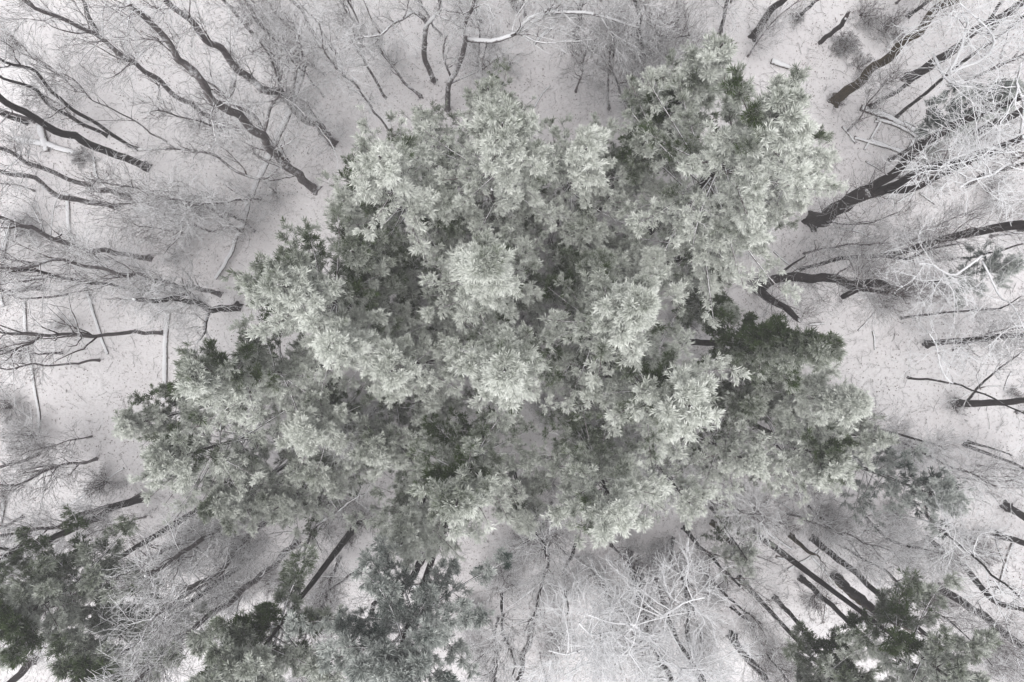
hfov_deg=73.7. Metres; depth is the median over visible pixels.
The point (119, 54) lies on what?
bare tree
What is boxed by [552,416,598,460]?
bare shrub
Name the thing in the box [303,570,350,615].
bare shrub
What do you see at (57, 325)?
bare shrub
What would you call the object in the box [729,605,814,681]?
bare tree
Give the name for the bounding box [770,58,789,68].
fallen log
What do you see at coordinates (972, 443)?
bare tree
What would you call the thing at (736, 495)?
thin sapling
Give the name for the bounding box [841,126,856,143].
fallen log
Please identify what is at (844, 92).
bare tree
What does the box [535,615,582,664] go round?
bare shrub
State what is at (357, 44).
bare tree
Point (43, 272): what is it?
bare tree
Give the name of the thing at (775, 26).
thin sapling
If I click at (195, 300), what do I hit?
bare tree
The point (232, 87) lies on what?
fallen log
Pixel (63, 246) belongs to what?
thin sapling
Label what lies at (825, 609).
fallen log
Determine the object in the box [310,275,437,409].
pine tree
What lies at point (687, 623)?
bare tree
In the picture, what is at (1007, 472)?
thin sapling
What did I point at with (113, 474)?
fallen log
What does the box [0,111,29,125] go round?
bare tree
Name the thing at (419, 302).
thin sapling
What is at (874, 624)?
bare shrub
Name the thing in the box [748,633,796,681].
bare shrub
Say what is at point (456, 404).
pine tree
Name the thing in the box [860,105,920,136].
fallen log
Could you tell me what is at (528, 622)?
bare tree
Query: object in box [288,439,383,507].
pine tree
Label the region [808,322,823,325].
fallen log
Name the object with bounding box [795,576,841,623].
bare shrub
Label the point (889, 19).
bare shrub
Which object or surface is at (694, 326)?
bare shrub
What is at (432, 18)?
bare tree
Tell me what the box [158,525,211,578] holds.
bare shrub
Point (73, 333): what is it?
bare tree
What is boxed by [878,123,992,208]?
thin sapling
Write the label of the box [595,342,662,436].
bare tree
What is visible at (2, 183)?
thin sapling
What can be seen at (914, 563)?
bare shrub
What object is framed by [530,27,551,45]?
fallen log
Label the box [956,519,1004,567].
bare shrub
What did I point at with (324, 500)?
bare shrub
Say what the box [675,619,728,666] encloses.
bare shrub
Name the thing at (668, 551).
bare shrub
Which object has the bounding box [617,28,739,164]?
pine tree
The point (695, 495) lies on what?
pine tree
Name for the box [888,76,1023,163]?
pine tree
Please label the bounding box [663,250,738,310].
pine tree
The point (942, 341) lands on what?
bare tree
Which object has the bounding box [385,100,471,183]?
pine tree
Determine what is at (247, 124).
bare tree
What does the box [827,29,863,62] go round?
bare shrub
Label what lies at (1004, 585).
fallen log
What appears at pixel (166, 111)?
thin sapling
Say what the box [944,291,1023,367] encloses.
thin sapling
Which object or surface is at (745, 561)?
pine tree
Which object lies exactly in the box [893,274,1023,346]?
bare tree
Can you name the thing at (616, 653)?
bare shrub
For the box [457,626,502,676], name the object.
bare shrub
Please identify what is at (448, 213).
pine tree
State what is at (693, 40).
bare shrub
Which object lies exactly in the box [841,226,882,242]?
fallen log
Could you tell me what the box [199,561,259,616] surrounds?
bare shrub
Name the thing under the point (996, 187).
bare shrub
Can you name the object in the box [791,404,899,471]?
pine tree
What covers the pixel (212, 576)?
bare tree
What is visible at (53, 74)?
bare tree
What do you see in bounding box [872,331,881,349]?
fallen log
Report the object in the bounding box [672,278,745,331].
pine tree
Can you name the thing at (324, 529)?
bare shrub
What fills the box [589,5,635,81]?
thin sapling
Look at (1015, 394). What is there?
bare shrub
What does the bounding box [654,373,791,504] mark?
pine tree
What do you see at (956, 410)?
bare shrub
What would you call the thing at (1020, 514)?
bare tree
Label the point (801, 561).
fallen log
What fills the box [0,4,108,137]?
bare tree
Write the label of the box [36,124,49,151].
fallen log
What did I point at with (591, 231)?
pine tree
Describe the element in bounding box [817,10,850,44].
broken trunk
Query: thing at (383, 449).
pine tree
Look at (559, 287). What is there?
thin sapling
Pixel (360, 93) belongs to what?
bare tree
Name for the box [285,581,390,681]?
bare tree
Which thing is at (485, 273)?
pine tree
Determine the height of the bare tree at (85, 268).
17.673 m
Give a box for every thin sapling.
[0,16,76,101]
[0,85,37,144]
[0,176,35,213]
[0,240,34,289]
[0,254,79,325]
[0,315,67,390]
[0,418,92,474]
[0,491,112,586]
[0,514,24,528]
[2,69,88,131]
[25,210,138,286]
[26,541,264,681]
[56,496,155,554]
[56,558,132,607]
[64,143,196,225]
[76,0,151,39]
[89,632,126,656]
[98,194,196,254]
[117,80,239,164]
[126,162,275,252]
[143,537,205,578]
[184,180,262,243]
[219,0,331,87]
[244,0,301,45]
[247,2,297,55]
[271,73,352,160]
[277,551,359,647]
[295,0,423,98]
[388,284,431,316]
[391,0,441,36]
[416,515,449,562]
[443,0,486,24]
[446,0,516,74]
[458,24,511,81]
[464,620,531,681]
[475,547,530,619]
[499,0,545,19]
[513,489,581,570]
[524,653,561,681]
[537,247,564,315]
[545,4,613,100]
[577,558,690,681]
[582,532,682,661]
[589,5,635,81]
[592,534,688,640]
[614,15,678,126]
[614,640,650,675]
[625,620,684,681]
[636,434,719,520]
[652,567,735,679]
[683,453,763,531]
[708,467,790,556]
[717,348,777,391]
[745,0,821,57]
[770,464,844,509]
[786,487,922,592]
[800,206,898,278]
[826,215,912,276]
[838,43,921,148]
[862,164,1023,264]
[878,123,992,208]
[895,0,937,9]
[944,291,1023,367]
[955,439,1023,510]
[965,1,1023,84]
[970,93,1023,147]
[976,640,1023,681]
[977,448,1023,503]
[989,230,1023,237]
[996,120,1023,169]
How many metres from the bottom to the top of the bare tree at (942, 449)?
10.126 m
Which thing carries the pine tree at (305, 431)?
on the ground
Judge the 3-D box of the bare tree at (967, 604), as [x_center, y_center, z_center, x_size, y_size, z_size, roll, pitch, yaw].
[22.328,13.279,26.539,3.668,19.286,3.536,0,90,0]
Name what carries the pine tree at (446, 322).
on the ground
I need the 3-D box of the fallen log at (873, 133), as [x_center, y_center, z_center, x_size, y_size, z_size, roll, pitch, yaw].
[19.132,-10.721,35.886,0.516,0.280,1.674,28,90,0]
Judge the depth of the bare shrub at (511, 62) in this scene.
35.62 m
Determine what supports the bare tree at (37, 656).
on the ground
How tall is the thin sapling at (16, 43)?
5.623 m
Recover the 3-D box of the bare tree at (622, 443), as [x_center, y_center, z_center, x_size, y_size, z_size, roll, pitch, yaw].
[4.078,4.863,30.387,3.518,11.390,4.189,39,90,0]
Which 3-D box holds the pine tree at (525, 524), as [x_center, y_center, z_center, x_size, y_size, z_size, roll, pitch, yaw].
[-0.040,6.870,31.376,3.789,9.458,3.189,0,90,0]
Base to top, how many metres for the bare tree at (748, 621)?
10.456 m
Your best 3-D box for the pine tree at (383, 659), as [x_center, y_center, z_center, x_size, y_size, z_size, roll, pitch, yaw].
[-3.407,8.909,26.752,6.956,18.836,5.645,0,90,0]
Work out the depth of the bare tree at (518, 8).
35.71 m
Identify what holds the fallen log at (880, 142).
on the ground
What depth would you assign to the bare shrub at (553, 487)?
35.41 m
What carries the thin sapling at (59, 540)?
on the ground
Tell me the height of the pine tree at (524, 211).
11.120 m
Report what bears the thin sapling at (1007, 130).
on the ground
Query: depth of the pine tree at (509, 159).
22.30 m
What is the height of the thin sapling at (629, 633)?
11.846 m
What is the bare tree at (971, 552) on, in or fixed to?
on the ground
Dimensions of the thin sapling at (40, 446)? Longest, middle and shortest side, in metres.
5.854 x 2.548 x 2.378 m
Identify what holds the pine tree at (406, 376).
on the ground
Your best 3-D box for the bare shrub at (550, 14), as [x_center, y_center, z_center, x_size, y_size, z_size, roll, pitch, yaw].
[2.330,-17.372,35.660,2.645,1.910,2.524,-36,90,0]
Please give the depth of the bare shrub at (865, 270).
35.40 m
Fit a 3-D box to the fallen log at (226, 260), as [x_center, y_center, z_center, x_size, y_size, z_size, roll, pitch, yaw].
[-12.862,-8.479,35.177,1.130,2.244,11.806,27,90,0]
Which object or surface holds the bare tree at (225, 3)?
on the ground
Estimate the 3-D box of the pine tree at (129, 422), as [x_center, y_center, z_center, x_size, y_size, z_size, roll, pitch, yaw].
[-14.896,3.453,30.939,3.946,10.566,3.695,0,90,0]
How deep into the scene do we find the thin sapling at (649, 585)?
28.07 m
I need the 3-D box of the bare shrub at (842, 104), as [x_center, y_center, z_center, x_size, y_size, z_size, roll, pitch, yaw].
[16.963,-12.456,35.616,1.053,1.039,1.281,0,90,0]
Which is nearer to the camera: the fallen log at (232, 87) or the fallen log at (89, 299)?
the fallen log at (232, 87)
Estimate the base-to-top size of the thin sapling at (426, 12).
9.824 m
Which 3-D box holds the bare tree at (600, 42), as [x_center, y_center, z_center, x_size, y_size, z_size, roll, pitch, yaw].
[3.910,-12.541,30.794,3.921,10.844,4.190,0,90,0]
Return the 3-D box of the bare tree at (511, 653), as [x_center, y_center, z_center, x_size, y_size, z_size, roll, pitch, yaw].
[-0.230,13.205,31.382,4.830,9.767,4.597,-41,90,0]
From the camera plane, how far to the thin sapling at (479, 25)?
29.96 m
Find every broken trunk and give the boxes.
[794,0,818,20]
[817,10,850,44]
[830,572,912,630]
[835,581,927,638]
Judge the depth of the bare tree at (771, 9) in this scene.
33.94 m
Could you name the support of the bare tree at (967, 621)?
on the ground
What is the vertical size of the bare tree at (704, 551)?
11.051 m
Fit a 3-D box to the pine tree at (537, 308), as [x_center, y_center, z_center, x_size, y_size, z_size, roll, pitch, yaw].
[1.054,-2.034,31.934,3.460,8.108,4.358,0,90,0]
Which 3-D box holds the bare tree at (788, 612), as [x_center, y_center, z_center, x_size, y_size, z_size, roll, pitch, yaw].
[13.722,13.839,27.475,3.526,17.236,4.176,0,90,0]
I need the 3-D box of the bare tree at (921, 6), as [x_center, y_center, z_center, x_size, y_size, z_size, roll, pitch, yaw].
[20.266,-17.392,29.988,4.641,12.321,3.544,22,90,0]
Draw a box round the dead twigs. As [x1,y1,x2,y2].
[0,0,1023,681]
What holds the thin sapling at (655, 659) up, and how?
on the ground
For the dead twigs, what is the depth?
35.94 m
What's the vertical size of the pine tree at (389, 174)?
17.202 m
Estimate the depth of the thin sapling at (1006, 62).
32.81 m
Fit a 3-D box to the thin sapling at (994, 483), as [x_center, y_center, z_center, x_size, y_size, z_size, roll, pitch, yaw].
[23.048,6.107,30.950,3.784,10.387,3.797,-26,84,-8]
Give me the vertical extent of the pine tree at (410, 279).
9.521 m
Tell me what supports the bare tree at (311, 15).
on the ground
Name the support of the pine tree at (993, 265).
on the ground
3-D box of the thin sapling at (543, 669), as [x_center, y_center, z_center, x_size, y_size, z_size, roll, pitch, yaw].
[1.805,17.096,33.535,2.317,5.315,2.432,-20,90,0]
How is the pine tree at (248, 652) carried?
on the ground
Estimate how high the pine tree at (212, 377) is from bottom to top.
17.565 m
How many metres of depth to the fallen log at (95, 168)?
35.84 m
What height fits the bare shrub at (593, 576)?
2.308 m
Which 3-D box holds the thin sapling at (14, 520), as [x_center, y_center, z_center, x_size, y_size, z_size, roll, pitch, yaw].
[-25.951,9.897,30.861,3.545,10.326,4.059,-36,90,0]
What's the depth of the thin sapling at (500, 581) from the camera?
31.25 m
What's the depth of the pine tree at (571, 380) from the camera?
28.82 m
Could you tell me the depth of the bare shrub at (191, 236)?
35.56 m
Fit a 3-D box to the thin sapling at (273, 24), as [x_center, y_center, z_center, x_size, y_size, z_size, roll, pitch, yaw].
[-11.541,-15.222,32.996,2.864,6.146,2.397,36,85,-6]
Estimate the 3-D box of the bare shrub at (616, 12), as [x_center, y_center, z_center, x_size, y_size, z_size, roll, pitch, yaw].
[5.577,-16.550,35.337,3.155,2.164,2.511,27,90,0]
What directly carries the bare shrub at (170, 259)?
on the ground
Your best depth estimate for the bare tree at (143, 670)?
23.42 m
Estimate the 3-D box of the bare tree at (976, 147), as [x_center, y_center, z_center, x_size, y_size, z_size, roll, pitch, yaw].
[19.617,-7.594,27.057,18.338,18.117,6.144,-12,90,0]
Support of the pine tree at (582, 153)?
on the ground
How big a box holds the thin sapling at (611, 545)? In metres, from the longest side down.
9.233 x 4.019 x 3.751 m
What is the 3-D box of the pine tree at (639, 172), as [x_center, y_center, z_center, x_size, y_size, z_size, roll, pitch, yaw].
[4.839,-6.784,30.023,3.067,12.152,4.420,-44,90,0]
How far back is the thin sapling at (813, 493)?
31.59 m
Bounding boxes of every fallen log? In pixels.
[0,223,11,305]
[0,486,5,525]
[15,135,83,157]
[18,301,40,432]
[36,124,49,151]
[65,194,108,353]
[70,467,124,503]
[92,157,104,186]
[162,312,170,399]
[214,64,306,279]
[228,74,235,106]
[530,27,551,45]
[534,85,550,106]
[749,499,820,533]
[749,517,791,549]
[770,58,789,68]
[773,251,798,271]
[787,542,827,577]
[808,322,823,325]
[810,555,832,580]
[822,594,828,622]
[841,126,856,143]
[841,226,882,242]
[854,136,926,162]
[857,308,877,330]
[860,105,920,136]
[863,121,881,149]
[870,138,908,151]
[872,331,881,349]
[876,117,918,137]
[902,139,915,156]
[919,192,935,207]
[988,580,1023,592]
[994,537,1008,571]
[994,543,1013,591]
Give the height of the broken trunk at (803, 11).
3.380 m
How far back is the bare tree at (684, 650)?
27.96 m
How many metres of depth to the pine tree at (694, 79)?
25.28 m
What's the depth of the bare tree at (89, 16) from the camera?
34.78 m
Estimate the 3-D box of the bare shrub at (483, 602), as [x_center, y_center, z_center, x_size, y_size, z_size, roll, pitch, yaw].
[-2.123,14.424,35.258,3.320,2.339,2.684,-45,90,0]
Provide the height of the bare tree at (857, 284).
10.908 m
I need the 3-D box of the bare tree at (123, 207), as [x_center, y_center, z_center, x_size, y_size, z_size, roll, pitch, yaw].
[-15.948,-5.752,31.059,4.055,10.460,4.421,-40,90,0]
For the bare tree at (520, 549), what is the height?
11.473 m
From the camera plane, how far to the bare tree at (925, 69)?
27.24 m
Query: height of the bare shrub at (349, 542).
2.216 m
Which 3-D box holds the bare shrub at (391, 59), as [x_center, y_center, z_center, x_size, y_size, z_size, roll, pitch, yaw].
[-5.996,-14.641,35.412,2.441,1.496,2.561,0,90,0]
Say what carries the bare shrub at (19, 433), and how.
on the ground
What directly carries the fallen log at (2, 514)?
on the ground
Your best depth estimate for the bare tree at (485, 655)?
30.58 m
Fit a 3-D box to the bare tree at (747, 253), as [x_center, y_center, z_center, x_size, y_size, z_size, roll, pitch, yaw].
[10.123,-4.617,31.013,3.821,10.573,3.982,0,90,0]
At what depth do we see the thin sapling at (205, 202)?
28.16 m
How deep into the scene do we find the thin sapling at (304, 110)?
30.06 m
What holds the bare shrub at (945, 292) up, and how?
on the ground
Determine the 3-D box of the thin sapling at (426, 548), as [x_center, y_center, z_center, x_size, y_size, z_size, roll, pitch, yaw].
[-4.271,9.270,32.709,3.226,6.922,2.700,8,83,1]
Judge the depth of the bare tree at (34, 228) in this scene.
27.14 m
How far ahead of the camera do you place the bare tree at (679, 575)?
31.16 m
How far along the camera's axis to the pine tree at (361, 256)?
24.12 m
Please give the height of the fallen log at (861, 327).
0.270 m
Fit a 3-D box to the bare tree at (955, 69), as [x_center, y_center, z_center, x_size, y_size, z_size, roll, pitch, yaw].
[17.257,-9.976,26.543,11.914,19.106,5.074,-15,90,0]
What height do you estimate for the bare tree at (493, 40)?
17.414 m
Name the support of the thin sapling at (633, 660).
on the ground
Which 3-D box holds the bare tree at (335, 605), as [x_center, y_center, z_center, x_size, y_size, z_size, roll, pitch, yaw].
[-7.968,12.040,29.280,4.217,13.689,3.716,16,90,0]
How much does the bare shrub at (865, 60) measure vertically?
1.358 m
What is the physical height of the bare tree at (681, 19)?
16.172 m
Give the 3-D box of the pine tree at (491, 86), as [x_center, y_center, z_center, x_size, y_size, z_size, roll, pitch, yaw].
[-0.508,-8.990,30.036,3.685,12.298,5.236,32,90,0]
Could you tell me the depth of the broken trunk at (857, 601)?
33.31 m
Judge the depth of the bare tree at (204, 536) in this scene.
24.89 m
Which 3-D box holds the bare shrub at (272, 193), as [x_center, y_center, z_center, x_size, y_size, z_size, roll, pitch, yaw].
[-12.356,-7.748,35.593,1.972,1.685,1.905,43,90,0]
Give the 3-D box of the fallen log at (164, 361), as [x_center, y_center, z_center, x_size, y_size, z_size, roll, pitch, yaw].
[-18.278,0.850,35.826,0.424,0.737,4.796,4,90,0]
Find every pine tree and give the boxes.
[0,501,207,672]
[40,546,245,681]
[111,381,223,456]
[125,356,317,524]
[137,515,364,681]
[166,298,346,454]
[195,436,319,538]
[218,200,420,394]
[245,453,343,549]
[257,372,382,490]
[283,519,512,681]
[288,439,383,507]
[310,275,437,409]
[315,102,487,271]
[322,182,418,264]
[327,224,444,317]
[343,397,456,483]
[343,463,482,573]
[370,309,472,418]
[380,242,438,312]
[383,377,499,462]
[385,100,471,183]
[401,400,543,544]
[411,256,482,357]
[413,96,581,276]
[413,182,504,262]
[417,223,548,344]
[440,300,565,431]
[449,57,549,163]
[483,181,553,255]
[486,456,551,540]
[514,251,568,339]
[518,396,676,551]
[523,112,632,247]
[535,200,615,292]
[536,251,688,414]
[540,336,614,407]
[551,241,617,305]
[558,296,751,470]
[595,122,669,232]
[595,224,680,312]
[602,58,835,328]
[607,431,740,530]
[612,175,767,298]
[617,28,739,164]
[620,56,722,172]
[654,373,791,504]
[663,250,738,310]
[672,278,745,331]
[678,304,847,394]
[686,130,848,251]
[700,497,774,590]
[705,376,768,425]
[720,363,880,524]
[722,361,875,445]
[736,575,882,681]
[750,528,1004,681]
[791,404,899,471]
[809,431,976,539]
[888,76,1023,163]
[930,237,1023,316]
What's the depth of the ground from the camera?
36.00 m
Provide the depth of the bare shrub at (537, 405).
35.24 m
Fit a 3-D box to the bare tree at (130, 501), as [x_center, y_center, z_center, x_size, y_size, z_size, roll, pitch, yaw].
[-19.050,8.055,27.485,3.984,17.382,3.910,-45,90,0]
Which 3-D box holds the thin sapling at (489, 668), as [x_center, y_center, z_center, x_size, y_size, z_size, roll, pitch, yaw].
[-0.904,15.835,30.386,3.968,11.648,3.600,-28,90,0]
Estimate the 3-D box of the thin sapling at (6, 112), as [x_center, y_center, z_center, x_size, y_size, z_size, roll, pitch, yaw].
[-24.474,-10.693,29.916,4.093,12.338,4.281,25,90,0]
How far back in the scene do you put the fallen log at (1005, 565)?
35.93 m
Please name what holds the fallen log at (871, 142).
on the ground
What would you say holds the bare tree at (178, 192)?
on the ground
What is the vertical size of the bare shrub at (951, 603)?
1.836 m
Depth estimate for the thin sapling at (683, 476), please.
26.77 m
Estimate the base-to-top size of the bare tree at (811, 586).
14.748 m
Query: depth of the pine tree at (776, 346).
23.38 m
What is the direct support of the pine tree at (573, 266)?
on the ground
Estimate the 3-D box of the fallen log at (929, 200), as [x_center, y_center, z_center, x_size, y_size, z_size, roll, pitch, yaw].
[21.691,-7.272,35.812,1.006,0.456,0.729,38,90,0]
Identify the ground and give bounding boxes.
[0,0,1023,681]
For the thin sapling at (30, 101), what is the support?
on the ground
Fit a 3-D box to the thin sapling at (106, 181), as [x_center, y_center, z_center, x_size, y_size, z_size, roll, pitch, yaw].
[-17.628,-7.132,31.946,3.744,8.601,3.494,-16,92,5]
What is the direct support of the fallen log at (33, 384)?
on the ground
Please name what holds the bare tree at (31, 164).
on the ground
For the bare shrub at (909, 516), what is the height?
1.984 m
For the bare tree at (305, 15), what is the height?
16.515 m
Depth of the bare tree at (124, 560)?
30.60 m
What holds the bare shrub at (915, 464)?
on the ground
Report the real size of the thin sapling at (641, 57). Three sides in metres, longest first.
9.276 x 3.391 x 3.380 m
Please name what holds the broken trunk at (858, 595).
on the ground
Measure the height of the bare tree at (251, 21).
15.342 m
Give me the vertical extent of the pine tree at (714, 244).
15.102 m
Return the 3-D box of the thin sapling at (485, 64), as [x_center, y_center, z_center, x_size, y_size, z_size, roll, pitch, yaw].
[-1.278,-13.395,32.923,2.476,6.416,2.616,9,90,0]
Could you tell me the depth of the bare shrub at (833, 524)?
35.39 m
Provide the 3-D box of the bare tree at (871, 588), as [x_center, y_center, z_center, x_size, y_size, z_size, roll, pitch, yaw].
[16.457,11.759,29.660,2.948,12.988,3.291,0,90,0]
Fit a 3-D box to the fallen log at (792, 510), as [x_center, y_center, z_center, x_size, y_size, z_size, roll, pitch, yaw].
[14.581,9.039,35.959,3.954,0.683,1.456,15,90,0]
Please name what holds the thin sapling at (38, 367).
on the ground
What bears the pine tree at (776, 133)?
on the ground
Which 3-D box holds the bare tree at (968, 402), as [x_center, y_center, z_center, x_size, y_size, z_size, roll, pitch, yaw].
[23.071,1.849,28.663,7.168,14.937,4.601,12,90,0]
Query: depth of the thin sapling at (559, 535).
30.03 m
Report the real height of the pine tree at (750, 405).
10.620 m
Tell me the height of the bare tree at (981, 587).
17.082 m
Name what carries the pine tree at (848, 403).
on the ground
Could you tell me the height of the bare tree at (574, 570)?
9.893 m
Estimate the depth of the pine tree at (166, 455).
25.35 m
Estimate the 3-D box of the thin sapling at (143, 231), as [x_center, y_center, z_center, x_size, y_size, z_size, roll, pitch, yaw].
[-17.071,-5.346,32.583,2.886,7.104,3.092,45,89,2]
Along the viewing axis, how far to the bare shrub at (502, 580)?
35.12 m
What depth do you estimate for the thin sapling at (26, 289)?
31.52 m
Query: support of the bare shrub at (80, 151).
on the ground
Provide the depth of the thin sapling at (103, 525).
32.74 m
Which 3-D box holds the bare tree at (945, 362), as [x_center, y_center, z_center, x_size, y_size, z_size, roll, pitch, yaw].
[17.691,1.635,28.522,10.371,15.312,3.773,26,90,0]
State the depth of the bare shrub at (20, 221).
35.28 m
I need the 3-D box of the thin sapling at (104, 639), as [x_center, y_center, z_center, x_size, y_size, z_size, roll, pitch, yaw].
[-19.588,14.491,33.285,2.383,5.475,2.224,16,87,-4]
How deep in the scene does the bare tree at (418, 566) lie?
26.95 m
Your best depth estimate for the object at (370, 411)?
27.91 m
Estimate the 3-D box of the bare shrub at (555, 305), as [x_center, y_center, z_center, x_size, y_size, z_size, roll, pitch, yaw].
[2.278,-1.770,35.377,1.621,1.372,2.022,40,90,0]
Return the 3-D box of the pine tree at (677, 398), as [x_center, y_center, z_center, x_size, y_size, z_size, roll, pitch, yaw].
[4.834,1.901,26.331,6.440,19.402,7.169,0,90,0]
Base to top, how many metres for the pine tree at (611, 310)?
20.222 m
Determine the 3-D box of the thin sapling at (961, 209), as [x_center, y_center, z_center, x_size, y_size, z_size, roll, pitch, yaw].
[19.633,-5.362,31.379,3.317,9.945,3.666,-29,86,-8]
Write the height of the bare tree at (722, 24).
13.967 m
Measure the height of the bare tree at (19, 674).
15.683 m
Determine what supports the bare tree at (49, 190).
on the ground
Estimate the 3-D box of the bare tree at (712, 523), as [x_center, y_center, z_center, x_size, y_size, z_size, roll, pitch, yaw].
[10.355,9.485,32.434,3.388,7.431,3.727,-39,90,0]
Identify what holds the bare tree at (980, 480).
on the ground
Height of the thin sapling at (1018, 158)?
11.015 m
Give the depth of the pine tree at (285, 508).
28.70 m
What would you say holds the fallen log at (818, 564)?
on the ground
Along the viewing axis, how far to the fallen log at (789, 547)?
35.92 m
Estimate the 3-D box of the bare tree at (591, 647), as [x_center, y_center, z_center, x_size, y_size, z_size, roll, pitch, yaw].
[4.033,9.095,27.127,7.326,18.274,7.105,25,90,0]
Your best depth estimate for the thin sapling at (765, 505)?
27.95 m
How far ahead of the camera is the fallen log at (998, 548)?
35.96 m
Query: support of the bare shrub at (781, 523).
on the ground
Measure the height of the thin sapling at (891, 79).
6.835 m
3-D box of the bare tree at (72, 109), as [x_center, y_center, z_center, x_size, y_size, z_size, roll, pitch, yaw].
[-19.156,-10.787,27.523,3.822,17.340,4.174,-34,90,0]
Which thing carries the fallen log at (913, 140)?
on the ground
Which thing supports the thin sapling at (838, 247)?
on the ground
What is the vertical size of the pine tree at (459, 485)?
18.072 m
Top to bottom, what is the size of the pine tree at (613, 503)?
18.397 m
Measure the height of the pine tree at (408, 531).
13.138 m
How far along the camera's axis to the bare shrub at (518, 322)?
35.24 m
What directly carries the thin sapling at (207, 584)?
on the ground
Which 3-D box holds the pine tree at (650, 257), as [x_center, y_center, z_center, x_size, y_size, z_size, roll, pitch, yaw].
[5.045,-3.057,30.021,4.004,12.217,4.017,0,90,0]
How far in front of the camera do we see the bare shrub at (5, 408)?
35.49 m
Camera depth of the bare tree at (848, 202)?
27.75 m
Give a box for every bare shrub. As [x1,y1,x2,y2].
[0,200,42,246]
[0,383,34,429]
[0,405,58,473]
[43,306,76,336]
[65,145,99,170]
[68,460,128,502]
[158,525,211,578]
[159,241,191,272]
[165,200,212,262]
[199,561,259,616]
[219,534,273,578]
[246,558,306,609]
[256,168,297,211]
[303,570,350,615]
[304,512,340,546]
[309,490,350,524]
[331,491,381,554]
[375,38,419,84]
[438,595,500,649]
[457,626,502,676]
[469,551,526,603]
[497,47,532,82]
[499,529,540,571]
[514,304,547,333]
[523,386,567,430]
[528,0,576,37]
[528,568,585,617]
[535,226,560,260]
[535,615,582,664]
[537,467,567,501]
[547,292,563,309]
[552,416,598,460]
[570,551,619,602]
[586,626,630,681]
[591,0,641,35]
[642,535,689,582]
[667,314,706,341]
[670,24,709,57]
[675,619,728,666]
[695,572,736,612]
[738,610,775,646]
[740,493,780,533]
[746,271,767,290]
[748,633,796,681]
[765,500,802,541]
[787,6,806,28]
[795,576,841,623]
[802,504,853,546]
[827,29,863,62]
[827,92,847,115]
[846,0,893,39]
[847,601,892,643]
[848,258,896,298]
[849,50,875,81]
[867,4,914,51]
[877,498,922,536]
[882,420,950,477]
[884,546,938,578]
[914,579,965,628]
[922,272,977,314]
[945,396,971,422]
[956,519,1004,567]
[969,539,1005,574]
[973,166,1016,214]
[983,642,1023,681]
[1003,385,1023,403]
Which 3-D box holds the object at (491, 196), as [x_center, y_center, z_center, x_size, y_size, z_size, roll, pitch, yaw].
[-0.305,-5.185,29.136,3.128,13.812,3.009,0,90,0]
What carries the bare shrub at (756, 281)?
on the ground
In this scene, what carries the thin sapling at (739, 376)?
on the ground
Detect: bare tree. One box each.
[0,0,218,125]
[0,1,138,150]
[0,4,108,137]
[0,44,152,171]
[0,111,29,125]
[0,120,131,200]
[0,121,120,219]
[0,163,153,266]
[0,214,223,336]
[0,249,187,314]
[0,281,162,415]
[0,285,46,292]
[0,318,100,409]
[0,430,98,536]
[0,438,40,470]
[0,486,140,579]
[0,490,147,584]
[0,509,193,671]
[0,597,138,680]
[1,278,67,311]
[7,653,39,681]
[10,22,166,142]
[69,0,335,199]
[75,163,215,269]
[79,539,300,681]
[80,243,251,356]
[81,0,98,31]
[84,0,360,182]
[88,509,280,681]
[100,473,283,619]
[124,160,279,260]
[178,0,323,96]
[222,0,253,33]
[247,461,391,616]
[249,0,358,50]
[266,0,396,131]
[278,553,361,681]
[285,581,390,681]
[290,0,321,48]
[297,0,401,98]
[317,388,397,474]
[332,0,457,84]
[344,551,435,677]
[383,0,668,113]
[452,617,539,681]
[455,557,560,681]
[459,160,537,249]
[477,542,612,677]
[478,495,620,605]
[479,611,554,681]
[508,535,762,681]
[510,0,522,12]
[515,500,605,628]
[522,0,623,42]
[545,580,641,681]
[562,0,659,110]
[569,399,663,487]
[574,0,735,128]
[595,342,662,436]
[637,518,724,637]
[652,576,714,680]
[673,525,794,648]
[677,546,808,673]
[680,572,750,681]
[698,0,759,43]
[709,510,798,588]
[722,181,779,275]
[725,627,796,681]
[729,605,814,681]
[739,236,959,336]
[747,0,786,41]
[771,594,837,670]
[788,488,898,593]
[788,530,846,603]
[797,188,1023,308]
[797,575,988,681]
[801,51,1023,245]
[809,534,1023,679]
[827,0,963,107]
[844,542,1023,681]
[846,501,992,612]
[855,395,989,491]
[868,0,1023,107]
[871,463,1023,645]
[872,415,1023,523]
[876,203,1023,366]
[879,0,1023,129]
[883,20,1023,223]
[886,280,1023,456]
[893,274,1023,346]
[900,0,1023,86]
[905,0,958,38]
[922,308,1023,386]
[924,323,1023,419]
[924,535,1023,680]
[937,582,1023,681]
[961,441,1023,468]
[966,440,1014,456]
[971,106,1022,135]
[990,530,1023,545]
[999,500,1023,520]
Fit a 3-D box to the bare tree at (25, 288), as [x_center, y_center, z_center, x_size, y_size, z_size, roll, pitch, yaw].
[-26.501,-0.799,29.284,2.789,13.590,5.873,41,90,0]
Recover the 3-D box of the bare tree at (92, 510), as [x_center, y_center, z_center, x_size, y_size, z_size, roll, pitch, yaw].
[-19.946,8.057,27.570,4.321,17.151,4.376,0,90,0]
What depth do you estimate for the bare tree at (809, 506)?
31.62 m
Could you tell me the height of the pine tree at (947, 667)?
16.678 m
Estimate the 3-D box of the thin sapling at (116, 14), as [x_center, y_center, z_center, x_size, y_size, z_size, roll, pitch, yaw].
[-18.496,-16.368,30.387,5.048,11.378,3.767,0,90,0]
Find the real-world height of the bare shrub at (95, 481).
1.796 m
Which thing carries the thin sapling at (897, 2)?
on the ground
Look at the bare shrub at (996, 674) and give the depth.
35.34 m

